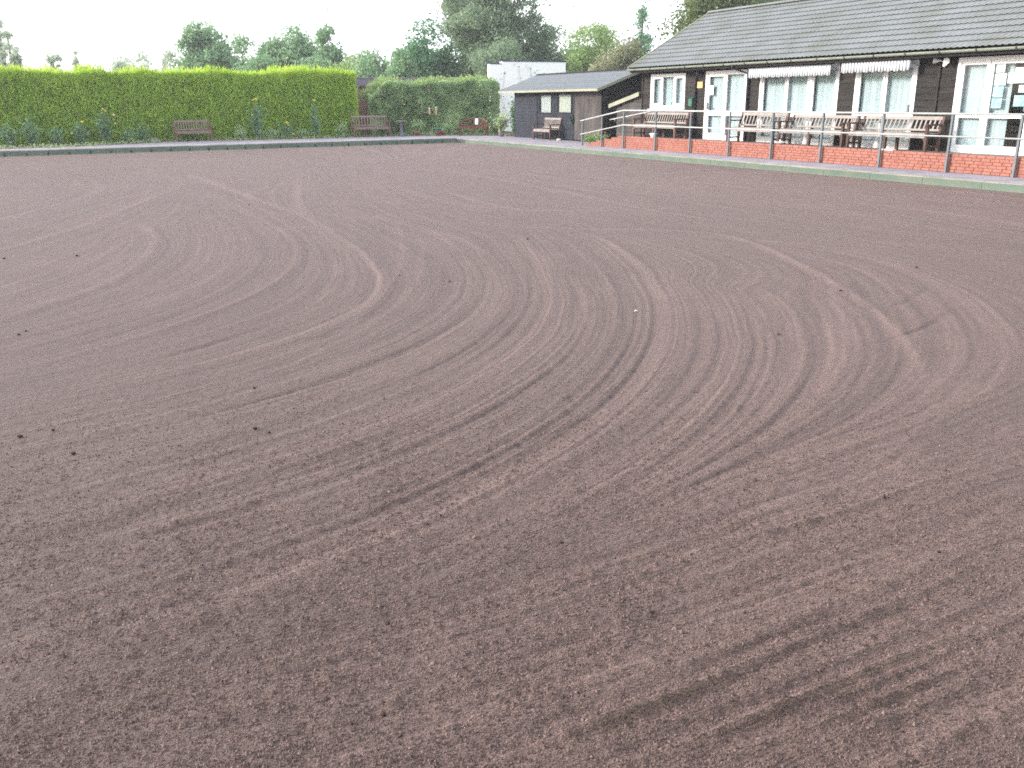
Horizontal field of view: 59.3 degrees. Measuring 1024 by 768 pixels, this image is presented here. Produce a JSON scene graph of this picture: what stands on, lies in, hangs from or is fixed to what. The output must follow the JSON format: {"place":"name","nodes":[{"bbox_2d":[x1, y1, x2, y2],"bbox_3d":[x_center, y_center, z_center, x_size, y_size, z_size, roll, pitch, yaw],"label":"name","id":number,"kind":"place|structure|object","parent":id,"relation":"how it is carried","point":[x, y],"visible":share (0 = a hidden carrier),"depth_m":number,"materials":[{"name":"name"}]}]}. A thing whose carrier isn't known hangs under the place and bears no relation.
{"place":"outdoors","nodes":[
{"label":"outdoors","id":0,"kind":"place"},
{"bbox_2d":[2,135,451,149],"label":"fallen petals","id":1,"kind":"object","parent":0,"point":[231,140],"visible":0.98,"depth_m":40.85,"materials":[{"name":"plant"}]},
{"bbox_2d":[1,131,514,148],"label":"flower bed","id":2,"kind":"object","parent":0,"point":[505,134],"visible":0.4,"depth_m":40.96,"materials":[{"name":"green plant"}]},
{"bbox_2d":[0,123,20,145],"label":"rose bush","id":3,"kind":"object","parent":2,"relation":"on","point":[8,138],"visible":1,"depth_m":36.70,"materials":[{"name":"green plant"}]},
{"bbox_2d":[16,116,42,145],"bbox_3d":[-19.855,-10.411,37.067,0.981,1.193,0.699,-9,19,-25],"label":"rose bush","id":4,"kind":"object","parent":2,"relation":"on","point":[31,135],"visible":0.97,"depth_m":37.04,"materials":[{"name":"green plant"}]},
{"bbox_2d":[45,126,68,144],"bbox_3d":[-19.143,-10.435,37.828,0.916,0.794,0.672,4,18,15],"label":"rose bush","id":5,"kind":"object","parent":2,"relation":"on","point":[56,136],"visible":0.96,"depth_m":37.75,"materials":[{"name":"green plant"}]},
{"bbox_2d":[70,120,90,143],"bbox_3d":[-18.466,-10.728,38.366,0.937,0.991,0.619,-9,19,-25],"label":"rose bush","id":6,"kind":"object","parent":2,"relation":"on","point":[79,132],"visible":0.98,"depth_m":38.37,"materials":[{"name":"green plant"}]},
{"bbox_2d":[93,108,116,142],"bbox_3d":[-17.605,-11.193,39.020,0.965,1.468,0.579,-9,19,-25],"label":"rose bush","id":7,"kind":"object","parent":2,"relation":"on","point":[104,129],"visible":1,"depth_m":39.01,"materials":[{"name":"green plant"}]},
{"bbox_2d":[120,126,138,142],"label":"rose bush","id":8,"kind":"object","parent":2,"relation":"on","point":[129,135],"visible":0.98,"depth_m":39.22,"materials":[{"name":"green plant"}]},
{"bbox_2d":[135,122,149,141],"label":"rose bush","id":9,"kind":"object","parent":2,"relation":"on","point":[145,136],"visible":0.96,"depth_m":39.70,"materials":[{"name":"green plant"}]},
{"bbox_2d":[0,62,360,144],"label":"conifer hedge","id":10,"kind":"object","parent":2,"relation":"on","point":[158,102],"visible":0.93,"depth_m":40.57,"materials":[{"name":"green plant"}]},
{"bbox_2d":[234,125,247,139],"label":"rose bush","id":11,"kind":"object","parent":2,"relation":"on","point":[241,133],"visible":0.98,"depth_m":41.53,"materials":[{"name":"green plant"}]},
{"bbox_2d":[0,132,509,148],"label":"bed weeds","id":12,"kind":"object","parent":2,"relation":"on","point":[62,145],"visible":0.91,"depth_m":41.04,"materials":[{"name":"green plant"}]},
{"bbox_2d":[246,98,265,138],"bbox_3d":[-11.840,-12.291,41.725,0.842,1.832,0.696,4,18,13],"label":"rose bush","id":13,"kind":"object","parent":2,"relation":"on","point":[256,128],"visible":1,"depth_m":41.67,"materials":[{"name":"green plant"}]},
{"bbox_2d":[263,126,281,138],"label":"rose bush","id":14,"kind":"object","parent":2,"relation":"on","point":[270,134],"visible":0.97,"depth_m":42.18,"materials":[{"name":"green plant"}]},
{"bbox_2d":[277,120,294,138],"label":"rose bush","id":15,"kind":"object","parent":2,"relation":"on","point":[287,129],"visible":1,"depth_m":42.18,"materials":[{"name":"green plant"}]},
{"bbox_2d":[294,127,309,137],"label":"rose bush","id":16,"kind":"object","parent":2,"relation":"on","point":[304,132],"visible":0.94,"depth_m":42.69,"materials":[{"name":"green plant"}]},
{"bbox_2d":[307,98,321,135],"bbox_3d":[-9.294,-12.536,42.482,0.689,1.796,0.526,-9,19,-25],"label":"rose bush","id":17,"kind":"object","parent":2,"relation":"on","point":[315,123],"visible":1,"depth_m":42.47,"materials":[{"name":"green plant"}]},
{"bbox_2d":[334,121,348,136],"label":"rose bush","id":18,"kind":"object","parent":2,"relation":"on","point":[342,131],"visible":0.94,"depth_m":43.48,"materials":[{"name":"green plant"}]},
{"bbox_2d":[392,117,406,133],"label":"rose bush","id":19,"kind":"object","parent":2,"relation":"on","point":[397,127],"visible":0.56,"depth_m":44.88,"materials":[{"name":"green plant"}]},
{"bbox_2d":[411,119,425,134],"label":"rose bush","id":20,"kind":"object","parent":2,"relation":"on","point":[418,126],"visible":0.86,"depth_m":45.01,"materials":[{"name":"green plant"}]},
{"bbox_2d":[359,72,500,135],"bbox_3d":[-4.110,-14.459,46.502,7.417,3.137,2.219,-9,19,-25],"label":"mixed hedge","id":21,"kind":"object","parent":2,"relation":"on","point":[392,98],"visible":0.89,"depth_m":45.84,"materials":[{"name":"green plant"}]},
{"bbox_2d":[440,120,454,133],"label":"rose bush","id":22,"kind":"object","parent":2,"relation":"on","point":[447,128],"visible":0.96,"depth_m":45.16,"materials":[{"name":"green plant"}]},
{"bbox_2d":[490,122,499,134],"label":"rose bush","id":23,"kind":"object","parent":2,"relation":"on","point":[495,130],"visible":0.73,"depth_m":44.00,"materials":[{"name":"green plant"}]},
{"bbox_2d":[508,96,514,132],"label":"dark shrub","id":24,"kind":"object","parent":2,"relation":"on","point":[512,114],"visible":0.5,"depth_m":43.59,"materials":[{"name":"green plant"}]},
{"bbox_2d":[0,0,685,71],"label":"sky","id":25,"kind":"structure","parent":0,"point":[100,30],"materials":[{"name":"white"}]},
{"bbox_2d":[0,143,1023,767],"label":"bowling green","id":26,"kind":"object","parent":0,"point":[182,279],"visible":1,"depth_m":5.10,"materials":[{"name":"soil"}]},
{"bbox_2d":[0,364,1023,767],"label":"soil crumbs","id":27,"kind":"object","parent":26,"relation":"on","point":[514,678],"visible":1,"depth_m":3.27,"materials":[{"name":"brown soil"}]},
{"bbox_2d":[0,135,1023,182],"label":"path","id":28,"kind":"structure","parent":0,"point":[566,143],"depth_m":34.52,"materials":[{"name":"grey concrete"}]},
{"bbox_2d":[172,120,212,141],"bbox_3d":[-14.408,-11.429,40.618,1.595,0.907,0.654,-9,19,-25],"label":"garden bench","id":29,"kind":"object","parent":28,"relation":"on","point":[208,129],"visible":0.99,"depth_m":40.62,"materials":[{"name":"brown wood"}]},
{"bbox_2d":[350,115,390,136],"bbox_3d":[-6.875,-12.532,43.759,1.865,0.986,0.654,-8,19,-22],"label":"garden bench","id":30,"kind":"object","parent":28,"relation":"on","point":[354,128],"visible":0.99,"depth_m":43.78,"materials":[{"name":"brown wood"}]},
{"bbox_2d":[395,121,406,135],"bbox_3d":[-5.414,-12.523,44.113,0.600,0.730,0.591,-9,19,-25],"label":"bird bath","id":31,"kind":"object","parent":28,"relation":"on","point":[401,128],"visible":0.98,"depth_m":44.05,"materials":[{"name":"grey stone"}]},
{"bbox_2d":[434,128,441,135],"bbox_3d":[-3.647,-12.424,44.359,0.430,0.362,0.430,-9,19,-25],"label":"teal topped pot","id":32,"kind":"object","parent":28,"relation":"on","point":[437,130],"visible":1,"depth_m":44.24,"materials":[{"name":"ceramic"}]},
{"bbox_2d":[458,118,487,135],"bbox_3d":[-1.853,-12.627,44.184,1.504,0.824,0.549,4,18,13],"label":"curved bench","id":33,"kind":"object","parent":28,"relation":"on","point":[475,126],"visible":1,"depth_m":44.13,"materials":[{"name":"brown wood"}]},
{"bbox_2d":[498,130,504,136],"bbox_3d":[-0.507,-11.894,42.742,0.330,0.270,0.330,-9,19,-25],"label":"flower pot","id":34,"kind":"object","parent":28,"relation":"on","point":[501,133],"visible":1,"depth_m":42.66,"materials":[{"name":"grey stone"}]},
{"bbox_2d":[492,111,511,130],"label":"flowering plant","id":35,"kind":"object","parent":34,"relation":"in","point":[502,121],"visible":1,"depth_m":42.56,"materials":[{"name":"green plant"}]},
{"bbox_2d":[0,138,1023,192],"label":"kerb","id":36,"kind":"structure","parent":28,"relation":"on","point":[958,182],"depth_m":30.27,"materials":[{"name":"green paint"}]},
{"bbox_2d":[532,117,562,139],"bbox_3d":[1.513,-10.981,38.733,0.654,0.907,1.565,-9,19,-25],"label":"garden bench","id":37,"kind":"object","parent":28,"relation":"on","point":[550,126],"visible":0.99,"depth_m":38.60,"materials":[{"name":"brown wood"}]},
{"bbox_2d":[498,68,641,141],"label":"shed","id":38,"kind":"structure","parent":28,"relation":"on","point":[581,95],"depth_m":37.60,"materials":[{"name":"black wood"}]},
{"bbox_2d":[537,92,554,137],"bbox_3d":[1.482,-11.738,39.314,0.070,1.900,1.574,-9,19,-25],"label":"door","id":39,"kind":"structure","parent":38,"relation":"in","point":[545,100],"depth_m":39.31,"materials":[{"name":"black wood"}]},
{"bbox_2d":[555,92,573,139],"bbox_3d":[2.205,-11.311,37.940,0.070,1.900,1.594,-9,19,-25],"label":"door","id":40,"kind":"structure","parent":38,"relation":"in","point":[563,100],"depth_m":37.93,"materials":[{"name":"black wood"}]},
{"bbox_2d":[569,114,573,123],"bbox_3d":[2.486,-10.987,37.337,0.116,0.408,0.257,-9,19,-25],"label":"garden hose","id":41,"kind":"object","parent":38,"relation":"attached to","point":[572,118],"visible":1,"depth_m":37.31,"materials":[{"name":"green plastic"}]},
{"bbox_2d":[583,133,595,143],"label":"plant","id":42,"kind":"object","parent":28,"relation":"on","point":[588,138],"visible":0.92,"depth_m":34.91,"materials":[{"name":"green plant"}]},
{"bbox_2d":[591,130,609,141],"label":"plant","id":43,"kind":"object","parent":28,"relation":"on","point":[597,137],"visible":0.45,"depth_m":34.83,"materials":[{"name":"green plant"}]},
{"bbox_2d":[608,92,641,137],"bbox_3d":[5.255,-10.152,34.362,2.440,1.890,2.020,-9,19,-25],"label":"lean to","id":44,"kind":"object","parent":28,"relation":"on","point":[632,102],"visible":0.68,"depth_m":33.68,"materials":[{"name":"wood"}]},
{"bbox_2d":[580,110,1023,177],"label":"handrail","id":45,"kind":"object","parent":28,"relation":"on","point":[882,133],"visible":0.99,"depth_m":23.31,"materials":[{"name":"white metal"}]},
{"bbox_2d":[586,136,1023,177],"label":"terrace","id":46,"kind":"structure","parent":28,"relation":"on","point":[984,164],"depth_m":23.10,"materials":[{"name":"brick"}]},
{"bbox_2d":[632,112,689,138],"bbox_3d":[5.131,-8.975,31.205,0.654,0.848,2.515,-9,19,-25],"label":"garden bench","id":47,"kind":"object","parent":46,"relation":"on","point":[675,121],"visible":0.98,"depth_m":31.11,"materials":[{"name":"brown wood"}]},
{"bbox_2d":[726,113,790,143],"bbox_3d":[7.350,-7.689,27.030,0.654,0.867,2.095,-9,19,-25],"label":"garden bench","id":48,"kind":"object","parent":46,"relation":"on","point":[787,115],"visible":0.78,"depth_m":27.07,"materials":[{"name":"brown wood"}]},
{"bbox_2d":[777,115,860,147],"bbox_3d":[8.446,-7.023,24.954,0.654,0.828,2.475,-9,19,-25],"label":"garden bench","id":49,"kind":"object","parent":46,"relation":"on","point":[843,127],"visible":0.84,"depth_m":24.88,"materials":[{"name":"brown wood"}]},
{"bbox_2d":[845,115,946,151],"bbox_3d":[9.622,-6.328,22.718,0.654,0.828,2.515,-9,19,-25],"label":"garden bench","id":50,"kind":"object","parent":46,"relation":"on","point":[926,129],"visible":0.94,"depth_m":22.62,"materials":[{"name":"brown wood"}]},
{"bbox_2d":[627,0,1023,155],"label":"clubhouse","id":51,"kind":"structure","parent":28,"relation":"on","point":[979,44],"depth_m":24.65,"materials":[{"name":"black wood"}]},
{"bbox_2d":[610,111,652,120],"bbox_3d":[4.519,-9.870,33.095,0.315,0.417,2.955,-9,19,-25],"label":"ramp handrail","id":52,"kind":"object","parent":51,"relation":"attached to","point":[630,115],"visible":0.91,"depth_m":33.09,"materials":[{"name":"white metal"}]},
{"bbox_2d":[647,73,685,109],"bbox_3d":[5.534,-10.204,31.469,0.410,1.215,2.140,-9,19,-25],"label":"window","id":53,"kind":"structure","parent":51,"relation":"in","point":[669,92],"depth_m":31.54,"materials":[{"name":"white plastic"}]},
{"bbox_2d":[688,97,693,105],"bbox_3d":[6.019,-9.496,30.251,0.136,0.300,0.220,-9,19,-25],"label":"wall box","id":54,"kind":"object","parent":51,"relation":"attached to","point":[690,101],"visible":1,"depth_m":30.20,"materials":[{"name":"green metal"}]},
{"bbox_2d":[697,82,702,87],"bbox_3d":[6.230,-9.904,29.807,0.021,0.200,0.280,-9,19,-25],"label":"wall sign","id":55,"kind":"object","parent":51,"relation":"attached to","point":[699,84],"visible":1,"depth_m":29.80,"materials":[{"name":"yellow plastic"}]},
{"bbox_2d":[703,69,747,140],"bbox_3d":[6.862,-8.922,28.939,0.240,2.200,2.050,-9,19,-25],"label":"door","id":56,"kind":"structure","parent":51,"relation":"in","point":[717,87],"depth_m":29.04,"materials":[{"name":"white plastic"}]},
{"bbox_2d":[748,62,839,78],"bbox_3d":[8.045,-9.043,25.914,0.348,0.400,3.330,-9,19,-25],"label":"awning","id":57,"kind":"object","parent":51,"relation":"attached to","point":[819,69],"visible":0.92,"depth_m":25.71,"materials":[{"name":"fabric"}]},
{"bbox_2d":[756,64,840,145],"bbox_3d":[8.306,-8.086,26.214,0.222,2.220,3.200,-9,19,-25],"label":"window","id":58,"kind":"structure","parent":51,"relation":"in","point":[786,93],"depth_m":26.16,"materials":[{"name":"white plastic"}]},
{"bbox_2d":[841,58,920,73],"bbox_3d":[9.466,-8.242,23.202,0.348,0.400,2.240,-9,19,-25],"label":"awning","id":59,"kind":"object","parent":51,"relation":"attached to","point":[880,66],"visible":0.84,"depth_m":23.07,"materials":[{"name":"fabric"}]},
{"bbox_2d":[849,60,919,149],"bbox_3d":[9.721,-7.251,23.527,0.222,2.220,2.020,-9,19,-25],"label":"door","id":60,"kind":"structure","parent":51,"relation":"in","point":[891,91],"depth_m":23.46,"materials":[{"name":"white plastic"}]},
{"bbox_2d":[933,58,949,66],"bbox_3d":[10.350,-7.749,21.659,0.234,0.221,0.524,-9,19,-25],"label":"security light","id":61,"kind":"object","parent":51,"relation":"attached to","point":[945,61],"visible":0.99,"depth_m":21.68,"materials":[{"name":"white plastic"}]},
{"bbox_2d":[950,55,1023,155],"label":"door","id":62,"kind":"structure","parent":51,"relation":"in","point":[983,84],"depth_m":21.02,"materials":[{"name":"white plastic"}]},
{"bbox_2d":[487,60,565,130],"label":"white wall","id":63,"kind":"structure","parent":0,"point":[512,75],"depth_m":51.06,"materials":[{"name":"white paint"}]},
{"bbox_2d":[501,64,544,125],"bbox_3d":[0.785,-16.418,51.453,3.754,3.540,0.304,-8,19,-24],"label":"climbing plant","id":64,"kind":"object","parent":63,"relation":"attached to","point":[518,78],"visible":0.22,"depth_m":50.94,"materials":[{"name":"green plant"}]},
{"label":"ground","id":65,"kind":"structure","parent":0,"visible":0},
{"bbox_2d":[0,12,11,68],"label":"poplar tree","id":66,"kind":"object","parent":65,"relation":"on","point":[4,51],"visible":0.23,"depth_m":70.38,"materials":[{"name":"green plant"}]},
{"bbox_2d":[2,29,17,64],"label":"poplar tree","id":67,"kind":"object","parent":65,"relation":"on","point":[12,56],"visible":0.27,"depth_m":71.06,"materials":[{"name":"green plant"}]},
{"bbox_2d":[11,46,23,68],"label":"poplar tree","id":68,"kind":"object","parent":65,"relation":"on","point":[19,57],"visible":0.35,"depth_m":71.74,"materials":[{"name":"green plant"}]},
{"bbox_2d":[44,43,63,70],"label":"tree","id":69,"kind":"object","parent":65,"relation":"on","point":[53,59],"visible":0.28,"depth_m":80.43,"materials":[{"name":"green plant"}]},
{"bbox_2d":[71,40,82,70],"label":"tree","id":70,"kind":"object","parent":65,"relation":"on","point":[76,62],"visible":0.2,"depth_m":68.55,"materials":[{"name":"green plant"}]},
{"bbox_2d":[107,53,134,71],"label":"tree","id":71,"kind":"object","parent":65,"relation":"on","point":[117,64],"visible":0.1,"depth_m":78.59,"materials":[{"name":"green plant"}]},
{"bbox_2d":[130,50,162,72],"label":"tree","id":72,"kind":"object","parent":65,"relation":"on","point":[143,57],"visible":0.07,"depth_m":80.93,"materials":[{"name":"green plant"}]},
{"bbox_2d":[157,47,179,71],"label":"tree","id":73,"kind":"object","parent":65,"relation":"on","point":[168,55],"visible":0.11,"depth_m":75.69,"materials":[{"name":"green plant"}]},
{"bbox_2d":[169,19,242,71],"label":"tree","id":74,"kind":"object","parent":65,"relation":"on","point":[202,46],"visible":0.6,"depth_m":71.59,"materials":[{"name":"green plant"}]},
{"bbox_2d":[226,33,254,69],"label":"tree","id":75,"kind":"object","parent":65,"relation":"on","point":[240,45],"visible":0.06,"depth_m":75.02,"materials":[{"name":"green plant"}]},
{"bbox_2d":[233,51,276,73],"bbox_3d":[-18.133,-21.464,65.612,4.606,5.258,3.435,0,18,2],"label":"tree","id":76,"kind":"object","parent":65,"relation":"on","point":[257,63],"visible":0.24,"depth_m":64.69,"materials":[{"name":"green plant"}]},
{"bbox_2d":[254,23,323,67],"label":"tree","id":77,"kind":"object","parent":65,"relation":"on","point":[296,47],"visible":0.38,"depth_m":69.69,"materials":[{"name":"green plant"}]},
{"bbox_2d":[290,54,335,69],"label":"tree","id":78,"kind":"object","parent":65,"relation":"on","point":[306,61],"visible":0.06,"depth_m":64.78,"materials":[{"name":"green plant"}]},
{"bbox_2d":[312,9,349,66],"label":"tree","id":79,"kind":"object","parent":65,"relation":"on","point":[332,52],"visible":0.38,"depth_m":68.52,"materials":[{"name":"green plant"}]},
{"bbox_2d":[328,54,361,72],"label":"tree","id":80,"kind":"object","parent":65,"relation":"on","point":[346,65],"visible":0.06,"depth_m":63.87,"materials":[{"name":"green plant"}]},
{"bbox_2d":[343,49,388,73],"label":"tree","id":81,"kind":"object","parent":65,"relation":"on","point":[383,66],"visible":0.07,"depth_m":68.06,"materials":[{"name":"green plant"}]},
{"bbox_2d":[351,57,383,76],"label":"tree","id":82,"kind":"object","parent":65,"relation":"on","point":[363,71],"visible":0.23,"depth_m":57.68,"materials":[{"name":"green plant"}]},
{"bbox_2d":[369,47,387,76],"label":"tree","id":83,"kind":"object","parent":65,"relation":"on","point":[377,62],"visible":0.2,"depth_m":59.03,"materials":[{"name":"green plant"}]},
{"bbox_2d":[384,46,421,76],"bbox_3d":[-7.700,-20.487,62.112,3.336,5.317,3.025,-9,19,-25],"label":"tree","id":84,"kind":"object","parent":65,"relation":"on","point":[404,66],"visible":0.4,"depth_m":61.27,"materials":[{"name":"green plant"}]},
{"bbox_2d":[356,77,479,133],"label":"garden wall","id":85,"kind":"structure","parent":65,"relation":"on","point":[361,82],"depth_m":46.50,"materials":[{"name":"plant"}]},
{"bbox_2d":[387,17,463,77],"bbox_3d":[-5.950,-22.622,65.373,6.738,7.406,6.553,-9,19,-25],"label":"tree","id":86,"kind":"object","parent":65,"relation":"on","point":[429,61],"visible":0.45,"depth_m":63.62,"materials":[{"name":"green plant"}]},
{"bbox_2d":[442,46,467,77],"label":"tree","id":87,"kind":"object","parent":65,"relation":"on","point":[455,62],"visible":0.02,"depth_m":67.09,"materials":[{"name":"green plant"}]},
{"bbox_2d":[455,35,530,90],"bbox_3d":[-0.851,-20.131,59.835,4.535,5.890,5.960,13,22,37],"label":"tree","id":88,"kind":"object","parent":65,"relation":"on","point":[498,53],"visible":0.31,"depth_m":58.36,"materials":[{"name":"green plant"}]},
{"bbox_2d":[403,0,585,77],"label":"tree","id":89,"kind":"object","parent":65,"relation":"on","point":[480,24],"visible":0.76,"depth_m":62.82,"materials":[{"name":"green plant"}]},
{"bbox_2d":[556,44,592,71],"bbox_3d":[5.196,-22.090,66.283,4.861,5.643,4.732,-9,19,-25],"label":"tree","id":90,"kind":"object","parent":65,"relation":"on","point":[568,51],"visible":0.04,"depth_m":64.60,"materials":[{"name":"green plant"}]},
{"bbox_2d":[553,14,633,71],"bbox_3d":[5.497,-21.465,61.767,7.654,7.159,5.645,-14,22,-36],"label":"tree","id":91,"kind":"object","parent":65,"relation":"on","point":[585,57],"visible":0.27,"depth_m":60.19,"materials":[{"name":"green plant"}]},
{"bbox_2d":[588,50,629,70],"bbox_3d":[5.682,-18.059,54.989,3.303,4.737,2.984,-9,19,-25],"label":"tree","id":92,"kind":"object","parent":65,"relation":"on","point":[604,65],"visible":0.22,"depth_m":53.99,"materials":[{"name":"green plant"}]},
{"bbox_2d":[607,30,646,68],"bbox_3d":[7.728,-18.674,55.214,3.071,5.740,3.535,15,23,41],"label":"tree","id":93,"kind":"object","parent":65,"relation":"on","point":[624,50],"visible":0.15,"depth_m":54.29,"materials":[{"name":"green plant"}]},
{"bbox_2d":[628,0,656,55],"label":"conifer tree","id":94,"kind":"object","parent":65,"relation":"on","point":[646,39],"visible":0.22,"depth_m":83.74,"materials":[{"name":"green plant"}]},
{"bbox_2d":[647,0,783,45],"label":"tree","id":95,"kind":"object","parent":65,"relation":"on","point":[694,10],"visible":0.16,"depth_m":50.82,"materials":[{"name":"green plant"}]}
]}

